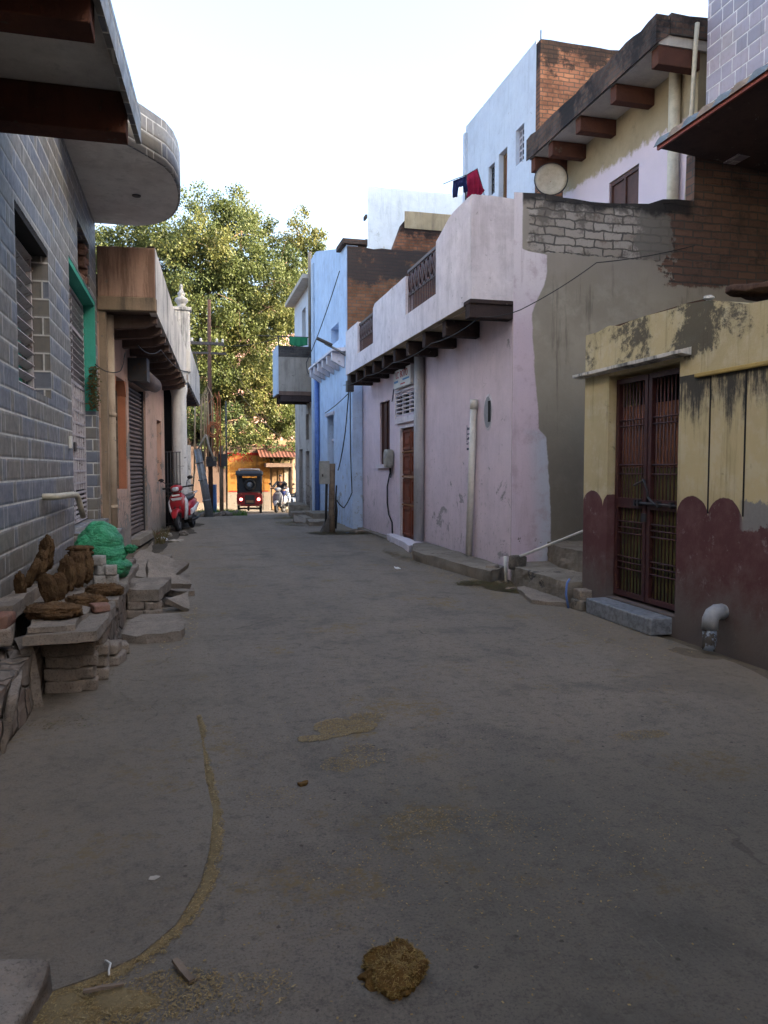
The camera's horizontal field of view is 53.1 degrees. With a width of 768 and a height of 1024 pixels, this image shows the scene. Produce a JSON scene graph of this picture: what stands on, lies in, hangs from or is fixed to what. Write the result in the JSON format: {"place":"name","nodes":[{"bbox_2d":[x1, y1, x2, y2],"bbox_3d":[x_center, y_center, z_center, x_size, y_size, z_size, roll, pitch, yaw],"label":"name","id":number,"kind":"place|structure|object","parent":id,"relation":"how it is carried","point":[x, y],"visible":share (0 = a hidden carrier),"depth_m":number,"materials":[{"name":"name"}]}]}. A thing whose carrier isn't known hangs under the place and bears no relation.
{"place":"outdoors","nodes":[
{"label":"outdoors","id":0,"kind":"place"},
{"bbox_2d":[0,718,212,990],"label":"pavement","id":1,"kind":"structure","parent":0,"point":[99,827],"depth_m":3.07,"materials":[{"name":"concrete"}]},
{"bbox_2d":[11,510,767,1023],"bbox_3d":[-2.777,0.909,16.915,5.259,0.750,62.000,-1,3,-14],"label":"road","id":2,"kind":"structure","parent":0,"point":[587,692],"depth_m":3.56,"materials":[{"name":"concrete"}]},
{"bbox_2d":[1,669,22,753],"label":"kerb slab","id":3,"kind":"structure","parent":2,"relation":"on","point":[11,703],"depth_m":4.01,"materials":[{"name":"stone"}]},
{"bbox_2d":[0,642,45,755],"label":"rubble footing","id":4,"kind":"object","parent":2,"relation":"on","point":[13,661],"visible":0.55,"depth_m":4.57,"materials":[{"name":"stone"}]},
{"bbox_2d":[0,623,14,646],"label":"stone block","id":5,"kind":"object","parent":4,"relation":"on","point":[7,635],"depth_m":4.73,"materials":[{"name":"stone"}]},
{"bbox_2d":[0,611,15,628],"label":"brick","id":6,"kind":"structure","parent":5,"relation":"on","point":[7,619],"depth_m":4.79,"materials":[{"name":"red brick"}]},
{"bbox_2d":[0,959,51,1023],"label":"kerb stone","id":7,"kind":"object","parent":2,"relation":"on","point":[25,989],"visible":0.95,"depth_m":2.09,"materials":[{"name":"stone"}]},
{"bbox_2d":[13,635,43,707],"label":"upright slab","id":8,"kind":"structure","parent":2,"relation":"on","point":[35,684],"depth_m":4.80,"materials":[{"name":"stone"}]},
{"bbox_2d":[44,680,81,693],"bbox_3d":[-2.151,1.168,5.171,0.237,0.088,0.128,-1,3,-11],"label":"brick","id":9,"kind":"object","parent":2,"relation":"on","point":[74,686],"visible":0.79,"depth_m":5.12,"materials":[{"name":"brick"}]},
{"bbox_2d":[44,666,79,681],"bbox_3d":[-2.166,1.085,5.177,0.236,0.095,0.128,-1,3,-18],"label":"brick","id":10,"kind":"object","parent":9,"relation":"on","point":[57,675],"visible":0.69,"depth_m":5.12,"materials":[{"name":"brick"}]},
{"bbox_2d":[45,654,82,668],"bbox_3d":[-2.140,0.998,5.159,0.240,0.092,0.127,-1,3,-12],"label":"brick","id":11,"kind":"object","parent":10,"relation":"on","point":[69,662],"visible":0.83,"depth_m":5.10,"materials":[{"name":"brick"}]},
{"bbox_2d":[41,644,75,656],"bbox_3d":[-2.171,0.918,5.159,0.236,0.090,0.130,-1,3,-17],"label":"brick","id":12,"kind":"object","parent":11,"relation":"on","point":[55,650],"visible":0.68,"depth_m":5.10,"materials":[{"name":"brick"}]},
{"bbox_2d":[30,558,135,639],"bbox_3d":[-2.756,0.904,7.359,0.534,0.554,3.632,-1,3,-14],"label":"stone bench","id":13,"kind":"object","parent":2,"relation":"on","point":[115,626],"visible":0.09,"depth_m":6.89,"materials":[{"name":"stone"}]},
{"bbox_2d":[22,601,115,645],"bbox_3d":[-2.111,0.742,5.239,0.477,0.073,1.141,-1,3,-14],"label":"stone slab","id":14,"kind":"object","parent":13,"relation":"on","point":[92,626],"depth_m":4.76,"materials":[{"name":"stone"}]},
{"bbox_2d":[37,573,58,601],"bbox_3d":[-2.474,0.575,5.666,0.153,0.268,0.072,-6,14,8],"label":"dung cake","id":15,"kind":"object","parent":14,"relation":"on","point":[48,588],"visible":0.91,"depth_m":5.64,"materials":[{"name":"brown"}]},
{"bbox_2d":[27,606,90,633],"bbox_3d":[-2.146,0.702,5.088,0.319,0.051,0.768,-1,3,-14],"label":"stone slab","id":16,"kind":"object","parent":14,"relation":"on","point":[43,626],"depth_m":4.80,"materials":[{"name":"stone"}]},
{"bbox_2d":[23,601,83,619],"bbox_3d":[-2.159,0.648,5.026,0.390,0.120,0.265,0,3,-4],"label":"dung cake","id":17,"kind":"object","parent":16,"relation":"on","point":[55,610],"visible":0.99,"depth_m":4.95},
{"bbox_2d":[64,592,108,605],"bbox_3d":[-2.165,0.653,5.579,0.336,0.124,0.211,0,3,6],"label":"dung cake","id":18,"kind":"object","parent":14,"relation":"on","point":[85,599],"visible":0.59,"depth_m":5.52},
{"bbox_2d":[89,602,110,612],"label":"brick","id":19,"kind":"object","parent":14,"relation":"on","point":[98,607],"visible":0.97,"depth_m":5.38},
{"bbox_2d":[32,581,128,607],"bbox_3d":[-2.470,0.674,6.247,0.691,0.075,0.982,-1,3,-14],"label":"stone slab","id":20,"kind":"object","parent":13,"relation":"on","point":[119,598],"depth_m":6.21,"materials":[{"name":"stone"}]},
{"bbox_2d":[0,581,40,617],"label":"long stone","id":21,"kind":"object","parent":20,"relation":"on","point":[16,603],"visible":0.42,"depth_m":5.37,"materials":[{"name":"stone"}]},
{"bbox_2d":[13,570,26,593],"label":"dung cake","id":22,"kind":"object","parent":21,"relation":"on","point":[19,583],"visible":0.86,"depth_m":5.52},
{"bbox_2d":[26,557,41,587],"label":"dung cake","id":23,"kind":"object","parent":21,"relation":"on","point":[33,571],"visible":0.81,"depth_m":5.78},
{"bbox_2d":[34,549,48,581],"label":"dung cake","id":24,"kind":"object","parent":21,"relation":"on","point":[42,554],"visible":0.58,"depth_m":6.07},
{"bbox_2d":[38,534,54,571],"bbox_3d":[-2.835,0.346,6.453,0.189,0.336,0.092,14,11,34],"label":"dung cake","id":25,"kind":"object","parent":21,"relation":"on","point":[47,543],"visible":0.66,"depth_m":6.40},
{"bbox_2d":[52,572,67,600],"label":"dung cake","id":26,"kind":"object","parent":20,"relation":"on","point":[61,580],"visible":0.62,"depth_m":5.82,"materials":[{"name":"brown"}]},
{"bbox_2d":[57,554,76,592],"bbox_3d":[-2.527,0.494,6.123,0.188,0.320,0.082,-4,-3,21],"label":"dung cake","id":27,"kind":"object","parent":20,"relation":"on","point":[67,566],"visible":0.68,"depth_m":6.09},
{"bbox_2d":[69,551,86,587],"bbox_3d":[-2.536,0.471,6.324,0.192,0.319,0.090,-9,-12,14],"label":"dung cake","id":28,"kind":"object","parent":20,"relation":"on","point":[80,562],"visible":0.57,"depth_m":6.30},
{"bbox_2d":[80,548,93,583],"bbox_3d":[-2.537,0.460,6.510,0.189,0.314,0.086,-7,-6,16],"label":"dung cake","id":29,"kind":"object","parent":20,"relation":"on","point":[89,561],"visible":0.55,"depth_m":6.48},
{"bbox_2d":[85,582,123,595],"bbox_3d":[-2.221,0.622,6.104,0.319,0.116,0.197,0,3,1],"label":"dung cake","id":30,"kind":"object","parent":20,"relation":"on","point":[110,589],"visible":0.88,"depth_m":6.04,"materials":[{"name":"brown"}]},
{"bbox_2d":[90,564,138,582],"bbox_3d":[-2.753,0.612,7.362,0.694,0.069,1.279,-1,3,-14],"label":"stone slab","id":31,"kind":"object","parent":13,"relation":"on","point":[134,569],"depth_m":7.44,"materials":[{"name":"stone"}]},
{"bbox_2d":[74,521,137,577],"bbox_3d":[-2.580,0.349,7.127,0.606,0.546,0.639,0,3,-6],"label":"green sack","id":32,"kind":"object","parent":31,"relation":"on","point":[104,538],"visible":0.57,"depth_m":6.95,"materials":[{"name":"plastic"}]},
{"bbox_2d":[76,675,98,690],"bbox_3d":[-2.018,1.166,5.226,0.141,0.084,0.134,-1,3,-19],"label":"half brick","id":33,"kind":"object","parent":2,"relation":"on","point":[90,684],"visible":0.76,"depth_m":5.17,"materials":[{"name":"brick"}]},
{"bbox_2d":[74,665,96,678],"bbox_3d":[-2.025,1.088,5.208,0.128,0.094,0.124,0,3,-8],"label":"half brick","id":34,"kind":"object","parent":33,"relation":"on","point":[86,672],"visible":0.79,"depth_m":5.15,"materials":[{"name":"brick"}]},
{"bbox_2d":[83,650,97,665],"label":"half brick","id":35,"kind":"object","parent":34,"relation":"on","point":[92,659],"visible":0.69,"depth_m":5.17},
{"bbox_2d":[76,641,95,654],"bbox_3d":[-2.028,0.917,5.205,0.141,0.084,0.134,-1,4,-22],"label":"half brick","id":36,"kind":"object","parent":35,"relation":"on","point":[88,648],"visible":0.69,"depth_m":5.15,"materials":[{"name":"brick"}]},
{"bbox_2d":[0,0,180,637],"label":"tiled house","id":37,"kind":"structure","parent":2,"relation":"on","point":[88,141],"depth_m":7.07,"materials":[{"name":"grey tile"}]},
{"bbox_2d":[14,201,46,390],"bbox_3d":[-3.252,-1.791,6.789,0.295,1.440,1.500,-1,3,-14],"label":"window","id":38,"kind":"structure","parent":37,"relation":"in","point":[27,244],"depth_m":7.17,"materials":[{"name":"grey paint"}]},
{"bbox_2d":[68,256,98,523],"bbox_3d":[-4.115,-1.429,10.170,0.314,3.208,2.608,-1,3,-14],"label":"doorway","id":39,"kind":"structure","parent":37,"relation":"in","point":[82,306],"depth_m":11.15,"materials":[{"name":"teal paint"}]},
{"bbox_2d":[84,366,101,410],"bbox_3d":[-4.241,-1.803,11.200,0.267,0.653,0.368,-3,4,-42],"label":"dry garland","id":40,"kind":"object","parent":37,"relation":"hanging from","point":[94,380],"visible":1,"depth_m":11.19},
{"bbox_2d":[32,987,160,1023],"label":"sand","id":41,"kind":"structure","parent":2,"relation":"on","point":[108,999],"depth_m":2.14,"materials":[{"name":"sand"}]},
{"bbox_2d":[83,982,123,993],"bbox_3d":[-0.799,1.355,2.189,0.110,0.009,0.013,2,2,-21],"label":"wood chip","id":42,"kind":"object","parent":41,"relation":"on","point":[101,987],"visible":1,"depth_m":2.19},
{"bbox_2d":[109,649,126,665],"bbox_3d":[-2.076,1.128,5.923,0.127,0.088,0.231,0,3,-2],"label":"brick","id":43,"kind":"object","parent":2,"relation":"on","point":[120,657],"visible":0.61,"depth_m":5.86,"materials":[{"name":"brick"}]},
{"bbox_2d":[47,714,225,1001],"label":"sand","id":44,"kind":"structure","parent":2,"relation":"on","point":[207,877],"depth_m":2.74,"materials":[{"name":"soil"}]},
{"bbox_2d":[96,246,186,545],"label":"orange house","id":45,"kind":"structure","parent":2,"relation":"on","point":[134,305],"depth_m":13.63,"materials":[{"name":"paint"}]},
{"bbox_2d":[115,376,126,488],"bbox_3d":[-4.729,-1.353,13.395,0.287,1.930,1.070,-1,3,-9],"label":"window","id":46,"kind":"structure","parent":45,"relation":"in","point":[120,386],"depth_m":13.91,"materials":[{"name":"brown wood"}]},
{"bbox_2d":[165,452,180,527],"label":"iron gate","id":47,"kind":"structure","parent":45,"relation":"attached to","point":[168,495],"depth_m":19.30,"materials":[{"name":"metal"}]},
{"bbox_2d":[143,609,162,613],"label":"brick","id":48,"kind":"object","parent":2,"relation":"on","point":[155,611],"visible":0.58,"depth_m":7.67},
{"bbox_2d":[144,600,161,609],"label":"brick","id":49,"kind":"object","parent":48,"relation":"on","point":[150,605],"visible":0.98,"depth_m":7.70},
{"bbox_2d":[127,577,170,600],"bbox_3d":[-2.469,0.803,8.095,0.425,0.131,0.913,-1,3,-14],"label":"cement block","id":50,"kind":"object","parent":49,"relation":"on","point":[150,589],"depth_m":7.81,"materials":[{"name":"concrete"}]},
{"bbox_2d":[145,559,191,588],"bbox_3d":[-2.517,0.736,8.855,0.552,0.077,0.579,15,18,-34],"label":"broken slab","id":51,"kind":"object","parent":50,"relation":"on","point":[153,569],"depth_m":8.82,"materials":[{"name":"stone"}]},
{"bbox_2d":[122,613,184,643],"bbox_3d":[-2.103,1.054,7.076,0.529,0.092,1.042,-1,3,-14],"label":"stone slab","id":52,"kind":"object","parent":2,"relation":"on","point":[152,628],"depth_m":6.82,"materials":[{"name":"stone"}]},
{"bbox_2d":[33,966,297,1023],"bbox_3d":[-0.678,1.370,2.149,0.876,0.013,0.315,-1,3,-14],"label":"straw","id":53,"kind":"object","parent":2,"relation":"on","point":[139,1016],"visible":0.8,"depth_m":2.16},
{"bbox_2d":[172,957,194,983],"bbox_3d":[-0.594,1.355,2.272,0.023,0.011,0.111,1,7,-42],"label":"wood chip","id":54,"kind":"object","parent":53,"relation":"on","point":[184,972],"visible":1,"depth_m":2.27,"materials":[{"name":"wood"}]},
{"bbox_2d":[146,523,204,552],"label":"mud","id":55,"kind":"structure","parent":2,"relation":"on","point":[158,548],"depth_m":16.12,"materials":[{"name":"soil"}]},
{"bbox_2d":[158,475,200,531],"bbox_3d":[-4.902,-0.217,18.767,0.838,1.294,1.859,-7,3,1],"label":"scooter","id":56,"kind":"object","parent":55,"relation":"on","point":[181,505],"visible":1,"depth_m":18.26,"materials":[{"name":"metal"}]},
{"bbox_2d":[165,591,189,610],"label":"broken slab","id":57,"kind":"object","parent":2,"relation":"on","point":[181,602],"depth_m":8.04,"materials":[{"name":"stone"}]},
{"bbox_2d":[163,575,194,596],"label":"broken slab","id":58,"kind":"object","parent":2,"relation":"on","point":[191,591],"depth_m":9.01,"materials":[{"name":"stone"}]},
{"bbox_2d":[133,549,188,577],"bbox_3d":[-2.933,0.722,9.832,0.723,0.077,0.802,12,19,-3],"label":"broken slab","id":59,"kind":"object","parent":58,"relation":"on","point":[174,566],"depth_m":9.97,"materials":[{"name":"stone"}]},
{"bbox_2d":[164,284,199,526],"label":"white house","id":60,"kind":"structure","parent":2,"relation":"on","point":[177,402],"depth_m":19.45,"materials":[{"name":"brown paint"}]},
{"bbox_2d":[164,390,172,525],"bbox_3d":[-5.673,-1.340,19.975,0.390,3.990,0.100,-1,3,-14],"label":"porch door","id":61,"kind":"structure","parent":60,"relation":"in","point":[167,394],"depth_m":19.91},
{"bbox_2d":[194,434,214,516],"bbox_3d":[-6.215,-1.224,26.666,0.730,2.937,0.298,-1,3,-14],"label":"leaning post","id":62,"kind":"object","parent":2,"relation":"on","point":[206,500],"visible":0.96,"depth_m":26.56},
{"bbox_2d":[190,299,225,508],"bbox_3d":[-6.242,-3.605,27.081,1.339,7.700,0.305,-1,3,-9],"label":"utility pole","id":63,"kind":"object","parent":2,"relation":"on","point":[208,430],"visible":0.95,"depth_m":27.05,"materials":[{"name":"metal"}]},
{"bbox_2d":[95,164,329,467],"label":"peepal tree","id":64,"kind":"object","parent":2,"relation":"on","point":[220,270],"visible":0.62,"depth_m":42.18,"materials":[{"name":"green plant"}]},
{"bbox_2d":[218,446,225,515],"bbox_3d":[-5.853,-1.091,27.775,0.280,2.601,0.194,-1,3,-14],"label":"short post","id":65,"kind":"object","parent":2,"relation":"on","point":[221,482],"visible":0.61,"depth_m":27.72,"materials":[{"name":"brown wood"}]},
{"bbox_2d":[225,401,227,510],"bbox_3d":[-5.922,-1.979,28.868,0.065,4.350,0.059,-2,4,-37],"label":"thin pole","id":66,"kind":"object","parent":2,"relation":"on","point":[226,453],"visible":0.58,"depth_m":28.82,"materials":[{"name":"metal"}]},
{"bbox_2d":[187,422,271,446],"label":"orange far house","id":67,"kind":"structure","parent":2,"relation":"on","point":[197,439],"depth_m":42.88,"materials":[{"name":"paint"}]},
{"bbox_2d":[191,447,271,510],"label":"advertisement wall","id":68,"kind":"structure","parent":2,"relation":"on","point":[253,459],"depth_m":40.27,"materials":[{"name":"yellow paint"}]},
{"bbox_2d":[21,609,449,730],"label":"leaf litter","id":69,"kind":"object","parent":2,"relation":"on","point":[141,697],"visible":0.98,"depth_m":4.90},
{"bbox_2d":[235,469,262,512],"bbox_3d":[-5.828,-0.923,33.163,1.140,1.886,2.769,-1,3,-11],"label":"auto rickshaw","id":70,"kind":"object","parent":2,"relation":"on","point":[249,492],"visible":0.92,"depth_m":31.90,"materials":[{"name":"black metal"}]},
{"bbox_2d":[256,440,295,509],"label":"shop row","id":71,"kind":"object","parent":2,"relation":"on","point":[286,469],"visible":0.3,"depth_m":41.19,"materials":[{"name":"paint"}]},
{"bbox_2d":[269,483,288,512],"bbox_3d":[-4.528,-0.636,33.596,0.838,1.294,1.859,0,3,8],"label":"scooter","id":72,"kind":"object","parent":2,"relation":"on","point":[277,499],"visible":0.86,"depth_m":33.07,"materials":[{"name":"metal"}]},
{"bbox_2d":[257,252,311,510],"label":"grey house","id":73,"kind":"structure","parent":2,"relation":"on","point":[291,380],"depth_m":26.39,"materials":[{"name":"paint"}]},
{"bbox_2d":[274,516,372,534],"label":"litter","id":74,"kind":"object","parent":2,"relation":"on","point":[341,531],"visible":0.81,"depth_m":17.80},
{"bbox_2d":[319,461,337,533],"bbox_3d":[-1.279,-0.319,17.718,0.425,1.711,0.250,-1,3,-14],"label":"wooden post","id":75,"kind":"object","parent":2,"relation":"on","point":[326,473],"visible":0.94,"depth_m":17.68,"materials":[{"name":"brown wood"}]},
{"bbox_2d":[298,711,384,767],"bbox_3d":[-0.237,1.252,4.277,0.497,0.006,0.894,0,3,0],"label":"straw","id":76,"kind":"object","parent":2,"relation":"on","point":[343,729],"visible":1,"depth_m":4.40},
{"bbox_2d":[297,211,450,528],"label":"blue house","id":77,"kind":"structure","parent":2,"relation":"on","point":[368,279],"depth_m":20.65,"materials":[{"name":"paint"}]},
{"bbox_2d":[316,337,353,391],"bbox_3d":[-1.176,-3.529,18.419,0.921,1.259,0.214,-1,3,-20],"label":"street lamp","id":78,"kind":"object","parent":77,"relation":"attached to","point":[349,388],"visible":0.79,"depth_m":18.39,"materials":[{"name":"metal"}]},
{"bbox_2d":[363,187,462,248],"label":"pale blue house","id":79,"kind":"structure","parent":77,"relation":"on","point":[387,208],"depth_m":22.32,"materials":[{"name":"paint"}]},
{"bbox_2d":[357,936,430,1000],"bbox_3d":[0.032,1.334,2.273,0.206,0.092,0.206,-3,4,-41],"label":"dung clump","id":80,"kind":"object","parent":2,"relation":"on","point":[396,968],"visible":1,"depth_m":2.23,"materials":[{"name":"soil"}]},
{"bbox_2d":[387,534,421,551],"bbox_3d":[0.426,0.593,14.938,0.368,0.147,2.583,-1,3,-9],"label":"door sill","id":81,"kind":"structure","parent":2,"relation":"on","point":[405,543],"depth_m":14.76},
{"bbox_2d":[160,533,689,660],"bbox_3d":[-1.127,0.829,11.598,4.806,0.013,12.692,-1,3,-14],"label":"straw","id":82,"kind":"object","parent":2,"relation":"on","point":[448,577],"visible":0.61,"depth_m":7.44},
{"bbox_2d":[412,542,503,581],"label":"house plinth","id":83,"kind":"structure","parent":2,"relation":"on","point":[440,557],"depth_m":11.30,"materials":[{"name":"concrete"}]},
{"bbox_2d":[246,729,721,950],"bbox_3d":[0.639,1.306,3.341,2.391,0.004,1.692,-1,3,-14],"label":"straw","id":84,"kind":"object","parent":2,"relation":"on","point":[352,767],"visible":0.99,"depth_m":3.17,"materials":[{"name":"plant"}]},
{"bbox_2d":[456,580,518,592],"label":"leaf litter","id":85,"kind":"object","parent":2,"relation":"on","point":[490,585],"visible":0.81,"depth_m":9.78,"materials":[{"name":"plant"}]},
{"bbox_2d":[517,586,570,607],"bbox_3d":[1.739,0.971,8.828,0.380,0.058,1.281,-1,3,-14],"label":"broken slab","id":86,"kind":"object","parent":2,"relation":"on","point":[532,596],"depth_m":8.61,"materials":[{"name":"stone"}]},
{"bbox_2d":[511,541,582,602],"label":"stone steps","id":87,"kind":"structure","parent":2,"relation":"on","point":[557,570],"depth_m":9.41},
{"bbox_2d":[508,555,526,569],"bbox_3d":[1.719,0.647,9.905,0.194,0.192,0.169,-2,4,-37],"label":"stone","id":88,"kind":"object","parent":87,"relation":"on","point":[514,561],"visible":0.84,"depth_m":9.85,"materials":[{"name":"stone"}]},
{"bbox_2d":[346,155,767,580],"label":"pink house","id":89,"kind":"structure","parent":2,"relation":"on","point":[477,426],"depth_m":10.70,"materials":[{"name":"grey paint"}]},
{"bbox_2d":[376,401,389,467],"bbox_3d":[0.044,-1.699,16.891,0.160,1.460,1.150,-1,3,-14],"label":"window","id":90,"kind":"structure","parent":89,"relation":"in","point":[386,405],"depth_m":17.06,"materials":[{"name":"brown wood"}]},
{"bbox_2d":[383,449,393,533],"bbox_3d":[0.064,-0.407,16.395,0.174,1.842,0.535,-1,3,-14],"label":"electric meter","id":91,"kind":"object","parent":89,"relation":"attached to","point":[388,458],"visible":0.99,"depth_m":16.17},
{"bbox_2d":[394,364,413,389],"bbox_3d":[0.378,-2.729,15.124,0.074,0.520,1.220,-1,3,-14],"label":"name board","id":92,"kind":"object","parent":89,"relation":"hanging from","point":[403,377],"visible":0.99,"depth_m":14.92,"materials":[{"name":"white ceramic"}]},
{"bbox_2d":[399,423,413,539],"bbox_3d":[0.533,-0.556,15.128,0.114,2.340,1.330,-1,3,-14],"label":"double door","id":93,"kind":"structure","parent":89,"relation":"in","point":[406,432],"depth_m":15.44,"materials":[{"name":"red paint"}]},
{"bbox_2d":[444,168,483,199],"bbox_3d":[1.097,-3.755,10.529,0.627,1.894,0.056,-1,3,-14],"label":"clothes line","id":94,"kind":"object","parent":89,"relation":"on","point":[462,176],"visible":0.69,"depth_m":10.50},
{"bbox_2d":[452,176,467,197],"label":"trousers","id":95,"kind":"object","parent":94,"relation":"hanging from","point":[459,182],"visible":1,"depth_m":10.45,"materials":[{"name":"blue fabric"}]},
{"bbox_2d":[467,169,484,197],"bbox_3d":[1.248,-4.493,10.514,0.264,0.392,0.085,-1,3,-14],"label":"crimson cloth","id":96,"kind":"object","parent":94,"relation":"hanging from","point":[474,185],"visible":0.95,"depth_m":10.49,"materials":[{"name":"fabric"}]},
{"bbox_2d":[463,30,618,201],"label":"tall white house","id":97,"kind":"structure","parent":89,"relation":"on","point":[541,83],"depth_m":16.40,"materials":[{"name":"paint"}]},
{"bbox_2d":[534,163,567,195],"bbox_3d":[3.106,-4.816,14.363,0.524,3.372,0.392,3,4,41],"label":"satellite dish","id":98,"kind":"object","parent":89,"relation":"on","point":[556,174],"visible":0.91,"depth_m":14.32,"materials":[{"name":"beige paint"}]},
{"bbox_2d":[480,245,694,317],"bbox_3d":[2.791,-3.099,10.220,3.278,1.192,0.156,-1,3,-19],"label":"cable","id":99,"kind":"object","parent":89,"relation":"attached to","point":[580,274],"visible":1,"depth_m":10.21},
{"bbox_2d":[586,597,671,635],"bbox_3d":[2.488,0.996,7.478,0.520,0.155,1.150,-1,3,-14],"label":"granite step","id":100,"kind":"object","parent":2,"relation":"on","point":[647,622],"visible":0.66,"depth_m":7.22,"materials":[{"name":"stone"}]},
{"bbox_2d":[572,300,767,670],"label":"yellow house","id":101,"kind":"structure","parent":2,"relation":"on","point":[716,352],"depth_m":6.45,"materials":[{"name":"paint"}]},
{"bbox_2d":[613,367,679,610],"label":"iron gate","id":102,"kind":"structure","parent":101,"relation":"attached to","point":[645,519],"depth_m":7.39,"materials":[{"name":"brown metal"}]},
{"bbox_2d":[640,374,678,467],"bbox_3d":[2.823,-0.228,7.478,0.036,2.400,1.300,-1,3,-14],"label":"inner door","id":103,"kind":"structure","parent":101,"relation":"in","point":[670,384],"depth_m":7.54,"materials":[{"name":"wood"}]},
{"bbox_2d":[701,604,728,651],"bbox_3d":[2.690,0.932,6.218,0.247,0.379,0.128,-1,3,-14],"label":"drain elbow","id":104,"kind":"object","parent":101,"relation":"attached to","point":[713,615],"visible":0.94,"depth_m":6.16,"materials":[{"name":"plastic"}]},
{"bbox_2d":[725,281,767,301],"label":"broken tile","id":105,"kind":"object","parent":101,"relation":"on","point":[757,292],"visible":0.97,"depth_m":6.25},
{"bbox_2d":[669,647,733,661],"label":"mud","id":106,"kind":"structure","parent":2,"relation":"on","point":[696,653],"depth_m":6.19,"materials":[{"name":"soil"}]},
{"bbox_2d":[653,0,767,172],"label":"mauve tiled house","id":107,"kind":"structure","parent":2,"relation":"on","point":[727,123],"depth_m":9.91,"materials":[{"name":"tile"}]},
{"bbox_2d":[95,0,707,333],"label":"sky","id":108,"kind":"structure","parent":0,"point":[333,101],"materials":[{"name":"white"}]},
{"bbox_2d":[573,588,591,599],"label":"stone block","id":109,"kind":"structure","parent":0,"point":[582,593],"depth_m":8.09,"materials":[{"name":"stone"}]},
{"bbox_2d":[526,12,707,203],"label":"cream house","id":110,"kind":"structure","parent":0,"point":[599,133],"depth_m":12.11,"materials":[{"name":"paint"}]},
{"bbox_2d":[610,165,638,203],"bbox_3d":[4.072,-4.913,12.939,0.070,1.530,0.910,-1,3,-14],"label":"window","id":111,"kind":"structure","parent":110,"relation":"in","point":[625,189],"depth_m":12.87,"materials":[{"name":"brown wood"}]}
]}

